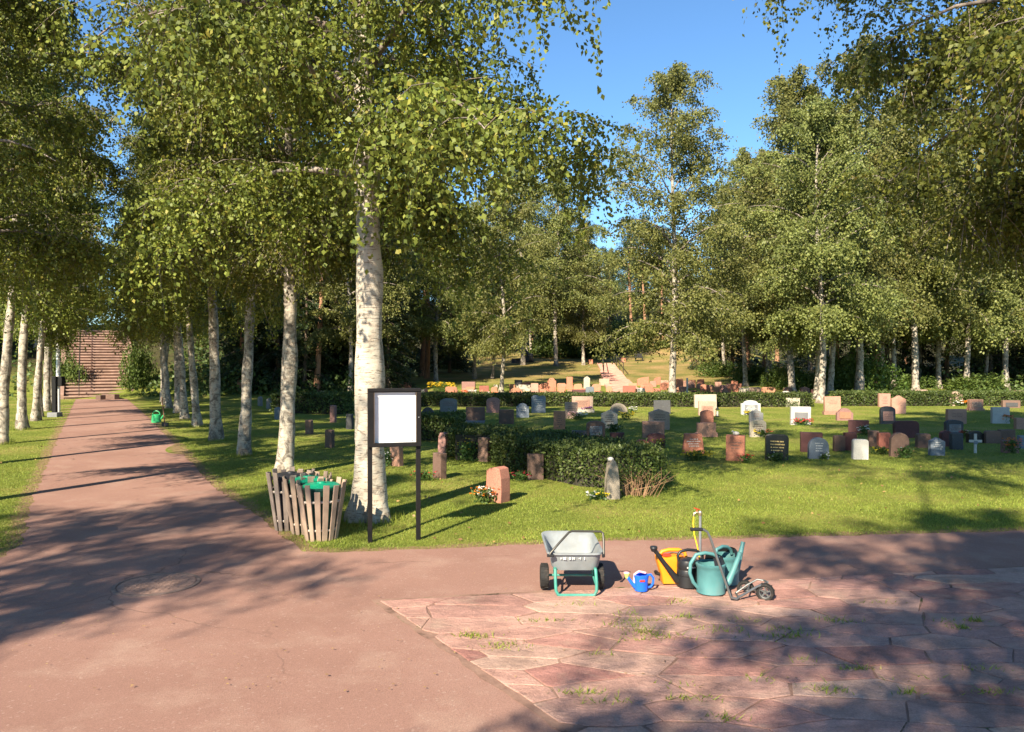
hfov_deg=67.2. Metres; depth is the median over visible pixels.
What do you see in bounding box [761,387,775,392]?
headstone
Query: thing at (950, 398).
headstone
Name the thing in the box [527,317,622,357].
shrub
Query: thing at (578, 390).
headstone
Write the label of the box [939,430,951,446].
headstone
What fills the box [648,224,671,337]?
pine tree
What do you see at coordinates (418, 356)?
spruce tree
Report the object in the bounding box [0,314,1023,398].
undergrowth
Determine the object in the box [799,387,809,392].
headstone
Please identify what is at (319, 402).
hedge
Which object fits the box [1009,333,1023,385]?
spruce tree
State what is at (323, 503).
litter bin
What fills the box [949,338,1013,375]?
spruce tree
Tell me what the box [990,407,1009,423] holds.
headstone
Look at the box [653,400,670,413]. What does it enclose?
headstone
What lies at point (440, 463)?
headstone
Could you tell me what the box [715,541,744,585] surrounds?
watering can
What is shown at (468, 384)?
headstone
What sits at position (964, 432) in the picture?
flower clump
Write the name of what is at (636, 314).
birch tree
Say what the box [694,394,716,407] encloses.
headstone
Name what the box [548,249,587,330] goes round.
birch tree
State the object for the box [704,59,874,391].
birch tree
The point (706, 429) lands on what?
headstone
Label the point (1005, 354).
birch tree
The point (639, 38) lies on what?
sky
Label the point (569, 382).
headstone
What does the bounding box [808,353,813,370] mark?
birch tree
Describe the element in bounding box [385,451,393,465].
flower clump
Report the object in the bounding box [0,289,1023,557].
ground
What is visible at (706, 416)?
headstone
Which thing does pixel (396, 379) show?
spruce tree
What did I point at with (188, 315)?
birch tree
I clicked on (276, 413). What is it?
headstone
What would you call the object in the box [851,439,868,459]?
headstone
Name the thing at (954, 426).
headstone
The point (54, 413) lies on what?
black post
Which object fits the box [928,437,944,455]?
headstone
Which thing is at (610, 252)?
birch tree
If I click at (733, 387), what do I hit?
headstone
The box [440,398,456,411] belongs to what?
headstone
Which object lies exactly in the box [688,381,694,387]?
headstone
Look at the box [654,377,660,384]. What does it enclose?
headstone
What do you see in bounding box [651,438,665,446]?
flower clump
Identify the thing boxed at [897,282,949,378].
birch tree
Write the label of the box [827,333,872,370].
spruce tree
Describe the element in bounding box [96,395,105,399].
stone block
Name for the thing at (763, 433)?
flower clump
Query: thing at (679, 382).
headstone
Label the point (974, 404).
headstone
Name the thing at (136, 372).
shrub
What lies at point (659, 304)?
spruce tree
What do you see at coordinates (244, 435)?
birch tree
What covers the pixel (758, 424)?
headstone
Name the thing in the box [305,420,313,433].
headstone
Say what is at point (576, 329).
birch tree
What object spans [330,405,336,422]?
headstone
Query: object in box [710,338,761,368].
spruce tree
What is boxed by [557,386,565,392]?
headstone
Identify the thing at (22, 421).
birch tree
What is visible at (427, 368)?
pine tree
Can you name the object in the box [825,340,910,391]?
shrub
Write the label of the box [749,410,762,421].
headstone
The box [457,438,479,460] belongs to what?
shrub
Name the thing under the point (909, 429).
headstone
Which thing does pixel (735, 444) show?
headstone
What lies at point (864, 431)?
flower clump
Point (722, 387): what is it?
headstone
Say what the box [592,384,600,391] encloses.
headstone
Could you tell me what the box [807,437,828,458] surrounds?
headstone
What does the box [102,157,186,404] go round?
birch tree
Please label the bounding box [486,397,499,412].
headstone
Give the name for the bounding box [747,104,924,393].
birch tree
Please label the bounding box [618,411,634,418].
flower clump
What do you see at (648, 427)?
headstone
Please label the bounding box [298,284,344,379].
spruce tree
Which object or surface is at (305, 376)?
spruce tree
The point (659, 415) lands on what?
headstone
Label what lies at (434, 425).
hedge
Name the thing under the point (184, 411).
birch tree
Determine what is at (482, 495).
flower clump
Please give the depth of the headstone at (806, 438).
16.93 m
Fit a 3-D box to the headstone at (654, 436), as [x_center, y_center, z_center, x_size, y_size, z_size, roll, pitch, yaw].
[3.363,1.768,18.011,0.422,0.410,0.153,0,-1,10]
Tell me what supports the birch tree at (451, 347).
on the ground at (544, 369)
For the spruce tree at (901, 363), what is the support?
on the ground at (544, 369)
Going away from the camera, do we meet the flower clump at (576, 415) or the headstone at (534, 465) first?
the headstone at (534, 465)
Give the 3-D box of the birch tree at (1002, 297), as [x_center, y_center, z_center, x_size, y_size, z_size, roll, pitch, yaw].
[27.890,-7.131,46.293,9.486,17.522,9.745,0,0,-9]
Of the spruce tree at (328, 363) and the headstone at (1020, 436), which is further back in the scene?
the spruce tree at (328, 363)
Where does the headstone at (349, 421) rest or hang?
on the ground at (544, 369)
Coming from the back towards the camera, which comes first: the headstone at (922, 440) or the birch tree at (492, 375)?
the birch tree at (492, 375)
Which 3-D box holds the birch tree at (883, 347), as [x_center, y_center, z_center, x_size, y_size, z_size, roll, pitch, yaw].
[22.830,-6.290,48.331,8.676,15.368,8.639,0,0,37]
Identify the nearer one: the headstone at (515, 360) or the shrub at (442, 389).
the shrub at (442, 389)
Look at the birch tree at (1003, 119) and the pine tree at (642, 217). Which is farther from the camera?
the pine tree at (642, 217)
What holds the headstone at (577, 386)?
on the ground at (544, 369)
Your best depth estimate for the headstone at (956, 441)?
17.25 m
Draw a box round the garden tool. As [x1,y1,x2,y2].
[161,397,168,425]
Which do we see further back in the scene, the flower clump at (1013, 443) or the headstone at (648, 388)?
the headstone at (648, 388)
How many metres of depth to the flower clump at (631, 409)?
29.53 m
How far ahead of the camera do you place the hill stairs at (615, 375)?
55.45 m
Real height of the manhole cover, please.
0.009 m
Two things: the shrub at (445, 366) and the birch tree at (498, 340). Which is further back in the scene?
the shrub at (445, 366)
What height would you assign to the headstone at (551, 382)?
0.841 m
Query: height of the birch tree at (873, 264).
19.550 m
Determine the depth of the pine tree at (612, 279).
98.73 m
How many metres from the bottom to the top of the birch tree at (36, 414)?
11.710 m
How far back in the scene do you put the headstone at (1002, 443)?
16.67 m
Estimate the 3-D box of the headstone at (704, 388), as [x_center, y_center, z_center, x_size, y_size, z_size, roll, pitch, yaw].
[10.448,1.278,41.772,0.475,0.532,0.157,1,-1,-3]
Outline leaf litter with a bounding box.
[0,435,1017,690]
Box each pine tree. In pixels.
[236,212,275,390]
[301,141,349,390]
[401,232,436,375]
[402,193,442,378]
[602,266,620,322]
[614,238,641,321]
[615,211,645,322]
[623,212,659,323]
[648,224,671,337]
[723,196,749,370]
[762,345,765,366]
[775,344,779,361]
[835,337,839,358]
[865,139,878,383]
[943,338,949,380]
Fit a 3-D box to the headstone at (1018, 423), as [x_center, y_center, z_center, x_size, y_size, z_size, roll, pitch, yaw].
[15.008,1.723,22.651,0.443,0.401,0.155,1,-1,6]
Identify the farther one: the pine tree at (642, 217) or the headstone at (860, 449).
the pine tree at (642, 217)
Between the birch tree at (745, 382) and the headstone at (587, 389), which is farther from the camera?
the birch tree at (745, 382)
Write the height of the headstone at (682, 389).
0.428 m
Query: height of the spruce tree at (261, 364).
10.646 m
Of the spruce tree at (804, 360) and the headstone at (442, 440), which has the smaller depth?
the headstone at (442, 440)
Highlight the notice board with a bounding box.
[367,388,420,542]
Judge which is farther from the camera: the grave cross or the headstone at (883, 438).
the headstone at (883, 438)
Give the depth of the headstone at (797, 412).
24.28 m
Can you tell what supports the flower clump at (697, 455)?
on the ground at (544, 369)
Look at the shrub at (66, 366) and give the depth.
42.12 m
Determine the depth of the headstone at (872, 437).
17.86 m
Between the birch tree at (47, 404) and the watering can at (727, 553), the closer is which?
the watering can at (727, 553)
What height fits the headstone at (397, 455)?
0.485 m
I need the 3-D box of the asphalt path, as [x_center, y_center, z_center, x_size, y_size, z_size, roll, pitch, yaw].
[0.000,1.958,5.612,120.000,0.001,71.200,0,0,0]
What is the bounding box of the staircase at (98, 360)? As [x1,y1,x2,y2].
[60,330,133,398]
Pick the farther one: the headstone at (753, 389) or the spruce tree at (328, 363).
the spruce tree at (328, 363)
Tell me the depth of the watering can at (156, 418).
24.98 m
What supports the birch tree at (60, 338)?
on the ground at (544, 369)
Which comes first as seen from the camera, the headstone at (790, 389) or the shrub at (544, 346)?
the headstone at (790, 389)
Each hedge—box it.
[269,389,354,413]
[421,389,813,406]
[421,408,466,440]
[445,419,675,490]
[828,388,1023,405]
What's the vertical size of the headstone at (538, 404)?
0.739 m
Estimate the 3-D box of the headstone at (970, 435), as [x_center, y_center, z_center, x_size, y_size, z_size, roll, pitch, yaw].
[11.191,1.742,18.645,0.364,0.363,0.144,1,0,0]
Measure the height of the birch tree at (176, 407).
13.050 m
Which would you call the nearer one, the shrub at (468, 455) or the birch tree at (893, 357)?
the shrub at (468, 455)
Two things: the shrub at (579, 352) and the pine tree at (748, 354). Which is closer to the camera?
the pine tree at (748, 354)
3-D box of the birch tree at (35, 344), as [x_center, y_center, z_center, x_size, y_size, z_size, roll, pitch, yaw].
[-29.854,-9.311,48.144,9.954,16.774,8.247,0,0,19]
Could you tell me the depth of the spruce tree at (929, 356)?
56.48 m
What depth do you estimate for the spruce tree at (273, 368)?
43.59 m
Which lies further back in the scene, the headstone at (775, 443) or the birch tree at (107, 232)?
the birch tree at (107, 232)
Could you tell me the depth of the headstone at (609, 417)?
22.97 m
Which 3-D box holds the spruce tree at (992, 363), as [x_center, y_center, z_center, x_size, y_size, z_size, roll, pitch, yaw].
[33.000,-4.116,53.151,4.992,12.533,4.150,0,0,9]
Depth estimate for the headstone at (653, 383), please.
47.36 m
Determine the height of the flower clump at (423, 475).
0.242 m
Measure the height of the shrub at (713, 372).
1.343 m
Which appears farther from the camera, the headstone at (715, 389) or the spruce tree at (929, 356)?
the spruce tree at (929, 356)
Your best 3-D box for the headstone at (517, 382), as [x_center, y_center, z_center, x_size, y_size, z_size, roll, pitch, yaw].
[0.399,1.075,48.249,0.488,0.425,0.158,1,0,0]
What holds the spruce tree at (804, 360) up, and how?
on the ground at (544, 369)
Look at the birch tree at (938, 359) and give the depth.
46.51 m
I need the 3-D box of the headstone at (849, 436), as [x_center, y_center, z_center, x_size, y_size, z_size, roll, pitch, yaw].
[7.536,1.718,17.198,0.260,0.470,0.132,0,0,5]
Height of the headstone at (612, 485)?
0.678 m
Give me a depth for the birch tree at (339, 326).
46.62 m
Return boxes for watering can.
[151,411,164,422]
[624,570,653,591]
[650,545,703,588]
[654,548,686,583]
[688,551,742,595]
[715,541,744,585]
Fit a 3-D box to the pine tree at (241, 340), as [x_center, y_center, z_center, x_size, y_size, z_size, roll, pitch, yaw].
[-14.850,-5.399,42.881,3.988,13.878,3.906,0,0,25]
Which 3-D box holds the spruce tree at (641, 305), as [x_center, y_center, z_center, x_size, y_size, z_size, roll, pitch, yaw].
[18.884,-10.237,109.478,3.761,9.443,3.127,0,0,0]
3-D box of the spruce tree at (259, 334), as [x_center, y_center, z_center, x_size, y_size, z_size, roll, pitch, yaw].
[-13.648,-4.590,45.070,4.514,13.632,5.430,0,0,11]
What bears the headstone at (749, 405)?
on the ground at (544, 369)
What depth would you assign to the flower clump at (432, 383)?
43.03 m
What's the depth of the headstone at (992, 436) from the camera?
18.46 m
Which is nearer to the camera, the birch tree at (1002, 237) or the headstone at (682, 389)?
the birch tree at (1002, 237)
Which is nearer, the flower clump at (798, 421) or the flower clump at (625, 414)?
the flower clump at (798, 421)
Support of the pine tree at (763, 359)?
on the ground at (544, 369)
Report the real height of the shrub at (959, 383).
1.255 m
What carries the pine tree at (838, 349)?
on the ground at (544, 369)
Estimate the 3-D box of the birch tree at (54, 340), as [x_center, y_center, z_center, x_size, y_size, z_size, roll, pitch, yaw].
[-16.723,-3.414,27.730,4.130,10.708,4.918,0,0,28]
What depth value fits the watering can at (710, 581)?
6.55 m
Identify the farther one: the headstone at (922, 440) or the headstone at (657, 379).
the headstone at (657, 379)
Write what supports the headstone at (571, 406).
on the ground at (544, 369)
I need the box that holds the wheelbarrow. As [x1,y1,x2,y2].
[540,530,604,595]
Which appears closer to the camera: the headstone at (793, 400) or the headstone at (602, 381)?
the headstone at (793, 400)
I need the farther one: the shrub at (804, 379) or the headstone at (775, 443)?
the shrub at (804, 379)
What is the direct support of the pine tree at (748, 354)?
on the ground at (544, 369)
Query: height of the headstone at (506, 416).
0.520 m
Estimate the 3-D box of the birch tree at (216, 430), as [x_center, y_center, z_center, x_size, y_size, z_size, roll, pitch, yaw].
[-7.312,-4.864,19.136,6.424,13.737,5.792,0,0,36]
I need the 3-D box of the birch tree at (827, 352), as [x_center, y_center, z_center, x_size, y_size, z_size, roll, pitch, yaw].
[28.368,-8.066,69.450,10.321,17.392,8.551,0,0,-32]
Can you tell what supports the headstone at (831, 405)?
on the ground at (544, 369)
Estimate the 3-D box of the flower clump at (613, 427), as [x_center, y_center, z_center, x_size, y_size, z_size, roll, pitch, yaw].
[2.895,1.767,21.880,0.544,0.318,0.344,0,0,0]
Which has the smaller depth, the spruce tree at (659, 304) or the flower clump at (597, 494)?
the flower clump at (597, 494)
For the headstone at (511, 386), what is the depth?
44.25 m
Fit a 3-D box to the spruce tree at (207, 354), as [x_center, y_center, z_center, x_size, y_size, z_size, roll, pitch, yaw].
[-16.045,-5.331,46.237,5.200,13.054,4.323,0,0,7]
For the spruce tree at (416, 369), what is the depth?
56.65 m
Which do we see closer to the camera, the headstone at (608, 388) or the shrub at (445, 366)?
the headstone at (608, 388)
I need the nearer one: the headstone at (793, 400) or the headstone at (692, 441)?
the headstone at (692, 441)
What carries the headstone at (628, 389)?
on the ground at (544, 369)
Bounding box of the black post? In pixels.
[47,376,62,416]
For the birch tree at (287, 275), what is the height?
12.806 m
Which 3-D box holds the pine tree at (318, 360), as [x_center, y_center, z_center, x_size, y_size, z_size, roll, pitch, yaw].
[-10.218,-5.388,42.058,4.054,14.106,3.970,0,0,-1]
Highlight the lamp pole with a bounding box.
[56,324,64,411]
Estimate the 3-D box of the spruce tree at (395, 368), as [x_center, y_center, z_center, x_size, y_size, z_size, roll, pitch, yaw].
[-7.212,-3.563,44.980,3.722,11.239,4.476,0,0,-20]
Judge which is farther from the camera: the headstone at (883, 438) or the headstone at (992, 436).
the headstone at (992, 436)
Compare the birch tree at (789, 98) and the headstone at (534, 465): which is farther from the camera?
the birch tree at (789, 98)
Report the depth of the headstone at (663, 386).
44.65 m
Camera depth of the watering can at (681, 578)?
6.74 m
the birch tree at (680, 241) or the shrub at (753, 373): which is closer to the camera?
the shrub at (753, 373)
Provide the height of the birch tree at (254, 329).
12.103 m
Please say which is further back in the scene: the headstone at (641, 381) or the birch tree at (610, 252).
the birch tree at (610, 252)
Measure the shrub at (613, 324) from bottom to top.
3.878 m
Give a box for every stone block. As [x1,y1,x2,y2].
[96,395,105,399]
[101,394,119,398]
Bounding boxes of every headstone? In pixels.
[258,396,262,405]
[266,398,270,408]
[274,407,279,419]
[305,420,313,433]
[325,429,334,447]
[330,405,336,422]
[346,414,353,428]
[390,447,402,466]
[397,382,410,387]
[421,407,433,412]
[433,452,446,478]
[438,432,450,456]
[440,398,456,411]
[445,387,456,392]
[462,382,475,388]
[465,407,484,422]
[478,437,490,461]
[479,386,488,391]
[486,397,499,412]
[486,466,509,502]
[491,387,497,391]
[499,409,513,423]
[509,384,514,390]
[511,358,520,362]
[514,380,521,385]
[516,385,530,390]
[516,403,528,417]
[525,350,533,361]
[527,454,543,479]
[531,383,538,391]
[531,395,545,412]
[539,383,547,390]
[547,378,555,390]
[553,411,565,428]
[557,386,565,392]
[565,402,577,418]
[566,377,572,388]
[572,389,585,392]
[572,396,594,411]
[572,430,586,435]
[573,384,581,388]
[584,376,589,387]
[585,387,593,391]
[586,421,604,437]
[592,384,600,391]
[599,379,609,384]
[601,410,617,427]
[604,457,619,499]
[606,386,611,391]
[610,403,627,412]
[610,432,624,439]
[623,386,635,392]
[637,377,648,384]
[642,421,664,437]
[645,385,652,391]
[647,433,664,447]
[648,409,669,429]
[650,381,656,386]
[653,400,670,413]
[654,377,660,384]
[660,383,666,389]
[676,379,682,387]
[679,387,685,391]
[682,433,703,452]
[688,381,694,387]
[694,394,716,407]
[695,423,717,436]
[697,379,703,383]
[698,401,715,415]
[700,385,709,391]
[700,410,713,422]
[710,387,718,392]
[720,385,726,391]
[726,430,744,460]
[727,384,738,392]
[739,388,748,391]
[740,400,760,414]
[749,387,760,391]
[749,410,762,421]
[749,419,765,436]
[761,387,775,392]
[764,434,788,460]
[783,387,792,391]
[785,398,799,406]
[790,406,810,424]
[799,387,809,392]
[800,432,822,451]
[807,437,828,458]
[822,396,840,414]
[832,435,844,450]
[836,408,852,420]
[843,432,856,450]
[848,420,868,432]
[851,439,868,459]
[868,430,878,446]
[877,432,890,449]
[878,393,890,406]
[879,406,895,423]
[889,432,908,456]
[890,395,905,413]
[893,421,918,437]
[915,433,930,447]
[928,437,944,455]
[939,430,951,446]
[944,420,962,432]
[945,409,966,423]
[949,391,962,405]
[949,433,962,449]
[966,399,984,410]
[966,430,983,442]
[983,430,1000,443]
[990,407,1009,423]
[997,429,1015,439]
[1000,440,1018,452]
[1001,400,1019,407]
[1014,418,1023,428]
[1017,435,1023,448]
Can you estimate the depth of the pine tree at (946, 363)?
55.92 m
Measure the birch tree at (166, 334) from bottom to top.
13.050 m
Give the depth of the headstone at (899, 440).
16.06 m
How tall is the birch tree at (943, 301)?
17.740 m
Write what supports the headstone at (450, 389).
on the ground at (544, 369)
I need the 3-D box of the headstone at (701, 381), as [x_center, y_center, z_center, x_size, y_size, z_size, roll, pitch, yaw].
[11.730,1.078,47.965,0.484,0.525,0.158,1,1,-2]
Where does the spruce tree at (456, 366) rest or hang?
on the ground at (544, 369)
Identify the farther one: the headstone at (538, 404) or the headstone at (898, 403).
the headstone at (898, 403)
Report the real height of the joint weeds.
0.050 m
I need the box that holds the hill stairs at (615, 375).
[597,353,637,392]
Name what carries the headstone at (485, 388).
on the ground at (544, 369)
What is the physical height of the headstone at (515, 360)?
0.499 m
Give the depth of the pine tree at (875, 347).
49.73 m
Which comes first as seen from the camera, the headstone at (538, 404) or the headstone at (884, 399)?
the headstone at (538, 404)
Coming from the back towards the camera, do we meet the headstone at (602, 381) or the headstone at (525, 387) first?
the headstone at (602, 381)
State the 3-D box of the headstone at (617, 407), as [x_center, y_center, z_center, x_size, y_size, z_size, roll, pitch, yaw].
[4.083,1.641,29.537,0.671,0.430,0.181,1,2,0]
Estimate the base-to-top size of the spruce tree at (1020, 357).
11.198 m
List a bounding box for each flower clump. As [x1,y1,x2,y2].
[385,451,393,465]
[411,468,437,480]
[427,382,454,391]
[469,486,496,503]
[511,468,531,480]
[567,411,587,418]
[585,489,609,499]
[605,423,622,431]
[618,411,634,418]
[627,406,637,412]
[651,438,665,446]
[678,450,713,460]
[737,454,753,462]
[754,429,772,436]
[766,452,787,461]
[791,418,812,425]
[818,452,829,459]
[856,425,869,434]
[871,445,888,454]
[894,445,913,457]
[952,400,966,405]
[959,430,970,437]
[1002,414,1013,421]
[1002,437,1022,453]
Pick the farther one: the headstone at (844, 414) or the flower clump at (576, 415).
the headstone at (844, 414)
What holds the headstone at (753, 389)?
on the ground at (544, 369)
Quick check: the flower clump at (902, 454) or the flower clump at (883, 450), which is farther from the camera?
the flower clump at (883, 450)
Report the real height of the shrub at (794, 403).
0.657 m
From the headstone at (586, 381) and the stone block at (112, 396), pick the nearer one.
the stone block at (112, 396)
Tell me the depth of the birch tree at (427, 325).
49.56 m
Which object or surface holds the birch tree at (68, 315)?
on the ground at (544, 369)
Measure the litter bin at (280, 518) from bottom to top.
0.705 m
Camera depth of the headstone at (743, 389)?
41.01 m
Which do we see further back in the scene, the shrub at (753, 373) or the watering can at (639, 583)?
the shrub at (753, 373)
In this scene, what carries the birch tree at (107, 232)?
on the ground at (544, 369)
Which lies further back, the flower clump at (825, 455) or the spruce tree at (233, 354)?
the spruce tree at (233, 354)
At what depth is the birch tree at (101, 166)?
15.19 m
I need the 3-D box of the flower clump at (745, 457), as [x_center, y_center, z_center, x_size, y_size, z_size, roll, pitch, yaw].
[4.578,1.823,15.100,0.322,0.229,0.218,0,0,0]
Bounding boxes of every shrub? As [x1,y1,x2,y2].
[42,349,89,388]
[116,342,158,390]
[433,381,448,391]
[437,354,471,369]
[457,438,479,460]
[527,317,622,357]
[570,315,616,358]
[581,448,681,497]
[605,316,642,350]
[656,340,670,347]
[692,360,737,377]
[727,362,772,381]
[757,358,802,387]
[776,369,814,390]
[783,393,805,406]
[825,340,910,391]
[894,373,940,390]
[940,372,1011,390]
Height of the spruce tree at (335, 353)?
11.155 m
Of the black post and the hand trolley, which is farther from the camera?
the black post
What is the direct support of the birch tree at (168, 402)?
on the ground at (544, 369)
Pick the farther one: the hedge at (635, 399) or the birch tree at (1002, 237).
the hedge at (635, 399)
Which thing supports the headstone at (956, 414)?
on the ground at (544, 369)
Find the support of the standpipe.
on the asphalt path
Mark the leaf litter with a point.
(582, 579)
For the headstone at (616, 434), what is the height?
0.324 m
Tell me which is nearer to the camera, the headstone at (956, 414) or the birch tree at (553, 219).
the headstone at (956, 414)
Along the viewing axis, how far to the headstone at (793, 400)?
33.85 m
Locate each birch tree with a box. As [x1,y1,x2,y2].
[0,0,133,341]
[0,0,156,315]
[0,8,128,443]
[0,35,125,429]
[0,88,124,420]
[0,216,110,401]
[1,185,119,416]
[11,0,669,523]
[33,153,106,349]
[35,72,118,410]
[54,0,462,474]
[75,76,266,426]
[86,95,243,412]
[92,161,208,407]
[95,0,335,440]
[99,198,133,297]
[102,78,242,418]
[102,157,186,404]
[107,168,204,401]
[115,205,208,399]
[116,11,355,455]
[220,250,280,348]
[296,183,416,392]
[316,275,393,355]
[329,196,432,359]
[392,186,490,382]
[430,201,521,378]
[449,175,566,391]
[457,227,537,378]
[480,156,578,364]
[508,151,625,365]
[514,222,552,351]
[546,218,619,364]
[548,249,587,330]
[557,233,612,321]
[581,60,775,392]
[590,268,613,318]
[599,248,626,321]
[618,262,653,321]
[653,236,699,325]
[666,192,765,363]
[677,146,799,386]
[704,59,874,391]
[709,147,813,380]
[722,92,922,403]
[738,134,900,398]
[742,0,1023,282]
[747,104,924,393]
[751,33,978,389]
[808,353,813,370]
[826,342,829,363]
[838,0,1023,301]
[849,187,952,383]
[850,94,1020,390]
[866,285,944,375]
[870,142,956,389]
[897,161,1022,388]
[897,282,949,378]
[898,104,1023,388]
[934,265,1022,376]
[940,148,1023,390]
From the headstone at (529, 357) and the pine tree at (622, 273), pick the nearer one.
the headstone at (529, 357)
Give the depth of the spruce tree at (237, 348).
44.38 m
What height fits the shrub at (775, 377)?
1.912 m
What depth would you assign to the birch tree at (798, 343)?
37.61 m
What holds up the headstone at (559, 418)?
on the ground at (544, 369)
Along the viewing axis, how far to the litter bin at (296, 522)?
8.83 m
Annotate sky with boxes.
[2,0,1023,324]
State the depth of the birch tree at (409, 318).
46.63 m
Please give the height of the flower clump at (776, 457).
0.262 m
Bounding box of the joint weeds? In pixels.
[451,594,1021,722]
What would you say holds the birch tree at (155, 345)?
on the ground at (544, 369)
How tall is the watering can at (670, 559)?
0.306 m
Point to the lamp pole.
(61, 380)
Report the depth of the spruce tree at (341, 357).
44.41 m
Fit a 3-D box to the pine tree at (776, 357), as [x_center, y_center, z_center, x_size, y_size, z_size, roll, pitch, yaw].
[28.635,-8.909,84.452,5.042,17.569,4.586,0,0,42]
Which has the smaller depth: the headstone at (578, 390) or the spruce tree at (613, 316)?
the headstone at (578, 390)
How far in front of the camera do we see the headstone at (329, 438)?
17.78 m
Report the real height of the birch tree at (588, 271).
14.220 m
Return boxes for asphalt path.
[0,399,1023,731]
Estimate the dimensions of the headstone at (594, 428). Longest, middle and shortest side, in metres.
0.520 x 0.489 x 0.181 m
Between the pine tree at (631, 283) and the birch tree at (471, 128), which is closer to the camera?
the birch tree at (471, 128)
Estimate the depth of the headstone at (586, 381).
46.13 m
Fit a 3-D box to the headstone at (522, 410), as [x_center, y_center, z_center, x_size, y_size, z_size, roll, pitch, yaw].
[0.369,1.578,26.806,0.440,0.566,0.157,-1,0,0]
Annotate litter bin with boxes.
[266,466,314,531]
[282,470,331,534]
[296,476,346,541]
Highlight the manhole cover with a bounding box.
[111,572,200,596]
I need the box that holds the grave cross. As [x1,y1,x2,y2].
[969,434,981,452]
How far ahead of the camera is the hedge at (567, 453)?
12.97 m
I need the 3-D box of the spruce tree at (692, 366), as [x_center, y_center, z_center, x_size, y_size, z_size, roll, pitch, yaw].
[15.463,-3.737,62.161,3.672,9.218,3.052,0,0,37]
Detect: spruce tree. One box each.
[201,324,257,366]
[219,299,272,390]
[220,309,275,383]
[234,254,314,388]
[253,189,312,390]
[254,283,310,392]
[269,274,338,391]
[297,272,347,385]
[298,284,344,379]
[317,273,353,387]
[333,275,394,385]
[354,311,410,384]
[380,217,417,387]
[390,278,421,376]
[404,258,446,368]
[430,275,472,372]
[604,273,616,321]
[633,281,653,321]
[643,272,668,332]
[684,267,721,369]
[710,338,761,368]
[781,346,829,368]
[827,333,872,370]
[855,332,926,383]
[896,340,952,380]
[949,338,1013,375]
[951,340,1023,386]
[971,289,1022,378]
[992,278,1023,382]
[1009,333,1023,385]
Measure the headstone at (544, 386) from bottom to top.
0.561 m
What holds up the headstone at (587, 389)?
on the ground at (544, 369)
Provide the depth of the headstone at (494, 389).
42.37 m
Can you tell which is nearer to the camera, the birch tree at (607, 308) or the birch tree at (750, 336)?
the birch tree at (750, 336)
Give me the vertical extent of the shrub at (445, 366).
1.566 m
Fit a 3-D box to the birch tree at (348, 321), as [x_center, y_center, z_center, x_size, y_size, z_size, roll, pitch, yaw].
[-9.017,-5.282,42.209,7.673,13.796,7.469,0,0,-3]
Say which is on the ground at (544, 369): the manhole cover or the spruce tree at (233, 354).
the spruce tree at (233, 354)
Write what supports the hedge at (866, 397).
on the ground at (544, 369)
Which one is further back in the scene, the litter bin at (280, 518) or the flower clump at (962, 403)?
the flower clump at (962, 403)
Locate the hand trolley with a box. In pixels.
[690,527,774,600]
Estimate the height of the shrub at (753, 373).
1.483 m
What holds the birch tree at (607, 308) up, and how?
on the ground at (544, 369)
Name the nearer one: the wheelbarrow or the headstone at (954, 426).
the wheelbarrow
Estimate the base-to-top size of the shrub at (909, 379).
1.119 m
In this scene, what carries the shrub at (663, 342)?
on the ground at (544, 369)
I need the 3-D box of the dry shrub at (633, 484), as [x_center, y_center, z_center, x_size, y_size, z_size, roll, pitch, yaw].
[1.776,1.576,11.476,1.479,0.771,0.798,0,0,6]
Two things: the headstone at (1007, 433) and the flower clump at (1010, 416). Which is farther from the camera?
the flower clump at (1010, 416)
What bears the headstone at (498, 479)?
on the ground at (544, 369)
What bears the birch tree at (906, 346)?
on the ground at (544, 369)
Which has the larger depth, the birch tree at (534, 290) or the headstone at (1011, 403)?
the birch tree at (534, 290)
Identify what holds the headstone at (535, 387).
on the ground at (544, 369)
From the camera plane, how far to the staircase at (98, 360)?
44.40 m
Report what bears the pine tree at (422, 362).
on the ground at (544, 369)
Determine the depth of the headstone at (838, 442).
17.05 m
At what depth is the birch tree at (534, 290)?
66.62 m
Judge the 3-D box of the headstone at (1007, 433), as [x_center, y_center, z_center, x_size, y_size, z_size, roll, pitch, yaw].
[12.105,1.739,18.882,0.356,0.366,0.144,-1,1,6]
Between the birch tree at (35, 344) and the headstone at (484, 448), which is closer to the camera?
the headstone at (484, 448)
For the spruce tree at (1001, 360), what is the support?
on the ground at (544, 369)
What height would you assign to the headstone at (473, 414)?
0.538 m
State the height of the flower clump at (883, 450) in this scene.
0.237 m
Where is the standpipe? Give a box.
[693,508,701,559]
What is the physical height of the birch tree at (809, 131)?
14.655 m
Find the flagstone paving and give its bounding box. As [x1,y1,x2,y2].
[381,567,1023,731]
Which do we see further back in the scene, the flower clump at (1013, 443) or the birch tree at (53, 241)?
the flower clump at (1013, 443)
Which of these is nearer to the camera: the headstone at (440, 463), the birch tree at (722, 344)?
the headstone at (440, 463)

